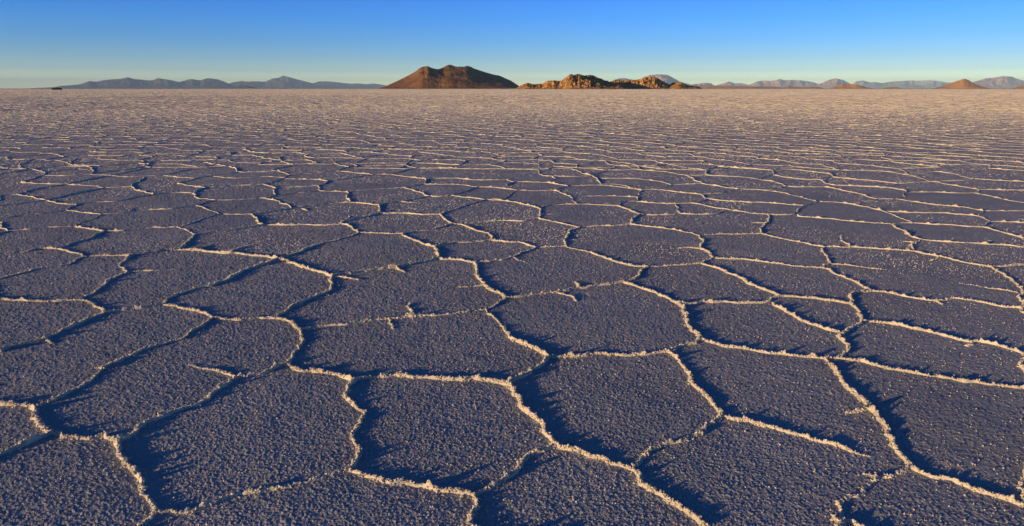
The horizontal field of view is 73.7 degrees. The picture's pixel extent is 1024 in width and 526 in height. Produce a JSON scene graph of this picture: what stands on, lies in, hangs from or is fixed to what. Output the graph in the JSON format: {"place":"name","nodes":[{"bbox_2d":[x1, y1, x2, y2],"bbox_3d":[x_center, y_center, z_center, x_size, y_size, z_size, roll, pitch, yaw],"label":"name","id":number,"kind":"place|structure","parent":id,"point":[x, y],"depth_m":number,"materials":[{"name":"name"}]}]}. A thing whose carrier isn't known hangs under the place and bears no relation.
{"place":"outdoors","nodes":[
{"label":"outdoors","id":0,"kind":"place"},
{"bbox_2d":[27,77,234,88],"bbox_3d":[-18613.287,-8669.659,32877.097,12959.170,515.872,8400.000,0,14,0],"label":"mountain range","id":1,"kind":"structure","parent":0,"point":[157,83],"depth_m":31100.60,"materials":[{"name":"grey stone"}]},
{"bbox_2d":[225,86,258,88],"bbox_3d":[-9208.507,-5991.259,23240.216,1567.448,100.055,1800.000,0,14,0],"label":"foothill","id":2,"kind":"structure","parent":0,"point":[243,87],"depth_m":22743.49,"materials":[{"name":"grey stone"}]},
{"bbox_2d":[229,76,323,87],"bbox_3d":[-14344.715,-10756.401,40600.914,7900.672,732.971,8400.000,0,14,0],"label":"mountain","id":3,"kind":"structure","parent":0,"point":[284,82],"depth_m":39159.66,"materials":[{"name":"grey stone"}]},
{"bbox_2d":[313,81,386,87],"bbox_3d":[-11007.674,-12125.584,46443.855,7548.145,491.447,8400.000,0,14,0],"label":"mountain range","id":4,"kind":"structure","parent":0,"point":[326,84],"depth_m":44709.23,"materials":[{"name":"grey stone"}]},
{"bbox_2d":[378,65,518,88],"bbox_3d":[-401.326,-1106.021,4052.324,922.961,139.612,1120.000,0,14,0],"label":"hill","id":5,"kind":"structure","parent":0,"point":[450,77],"depth_m":3793.23,"materials":[{"name":"brown stone"}]},
{"bbox_2d":[0,88,1023,525],"bbox_3d":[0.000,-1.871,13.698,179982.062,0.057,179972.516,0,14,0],"label":"salt flat","id":6,"kind":"structure","parent":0,"point":[318,306],"depth_m":5.15,"materials":[{"name":"white"}]},
{"bbox_2d":[0,0,1023,87],"label":"sky","id":7,"kind":"structure","parent":0,"point":[44,43],"materials":[{"name":"blue"}]},
{"bbox_2d":[515,74,626,88],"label":"rocky island","id":8,"kind":"structure","parent":0,"point":[575,81],"depth_m":1821.64,"materials":[{"name":"brown stone"}]},
{"bbox_2d":[615,74,692,85],"bbox_3d":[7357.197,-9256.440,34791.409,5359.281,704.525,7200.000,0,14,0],"label":"mountain","id":9,"kind":"structure","parent":0,"point":[667,79],"depth_m":34366.63,"materials":[{"name":"grey stone"}]},
{"bbox_2d":[610,76,701,88],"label":"rocky island","id":10,"kind":"structure","parent":0,"point":[649,82],"depth_m":2101.54,"materials":[{"name":"brown stone"}]},
{"bbox_2d":[693,82,714,86],"bbox_3d":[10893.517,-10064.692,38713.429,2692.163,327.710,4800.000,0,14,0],"label":"mountain","id":11,"kind":"structure","parent":0,"point":[703,84],"depth_m":37960.13,"materials":[{"name":"grey stone"}]},
{"bbox_2d":[715,82,747,85],"bbox_3d":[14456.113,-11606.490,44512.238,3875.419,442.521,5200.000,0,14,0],"label":"mountain","id":12,"kind":"structure","parent":0,"point":[732,84],"depth_m":43881.96,"materials":[{"name":"grey stone"}]},
{"bbox_2d":[701,86,825,88],"bbox_3d":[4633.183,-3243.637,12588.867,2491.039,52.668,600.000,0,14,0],"label":"low hill","id":13,"kind":"structure","parent":0,"point":[740,87],"depth_m":12439.45,"materials":[{"name":"stone"}]},
{"bbox_2d":[748,79,817,86],"bbox_3d":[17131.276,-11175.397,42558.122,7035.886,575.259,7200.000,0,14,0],"label":"mountain range","id":14,"kind":"structure","parent":0,"point":[785,83],"depth_m":41255.21,"materials":[{"name":"grey stone"}]},
{"bbox_2d":[814,78,849,87],"bbox_3d":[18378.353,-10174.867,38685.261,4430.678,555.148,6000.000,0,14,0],"label":"mountain","id":15,"kind":"structure","parent":0,"point":[834,82],"depth_m":37696.19,"materials":[{"name":"grey stone"}]},
{"bbox_2d":[829,84,874,88],"bbox_3d":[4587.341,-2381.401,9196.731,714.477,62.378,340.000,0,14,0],"label":"hill","id":16,"kind":"structure","parent":0,"point":[849,86],"depth_m":9122.27,"materials":[{"name":"brown stone"}]},
{"bbox_2d":[881,87,900,88],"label":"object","id":17,"kind":"structure","parent":0,"point":[891,88],"depth_m":10061.76,"materials":[{"name":"stone"}]},
{"bbox_2d":[853,80,951,87],"bbox_3d":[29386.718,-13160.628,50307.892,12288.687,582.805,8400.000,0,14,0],"label":"mountain range","id":18,"kind":"structure","parent":0,"point":[919,84],"depth_m":48608.46,"materials":[{"name":"grey stone"}]},
{"bbox_2d":[932,79,990,88],"bbox_3d":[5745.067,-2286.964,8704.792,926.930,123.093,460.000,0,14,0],"label":"hill","id":19,"kind":"structure","parent":0,"point":[963,84],"depth_m":8596.69,"materials":[{"name":"brown stone"}]},
{"bbox_2d":[973,76,1023,88],"bbox_3d":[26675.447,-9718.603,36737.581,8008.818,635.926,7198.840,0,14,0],"label":"mountain","id":20,"kind":"structure","parent":0,"point":[1006,82],"depth_m":35473.68,"materials":[{"name":"grey stone"}]}
]}

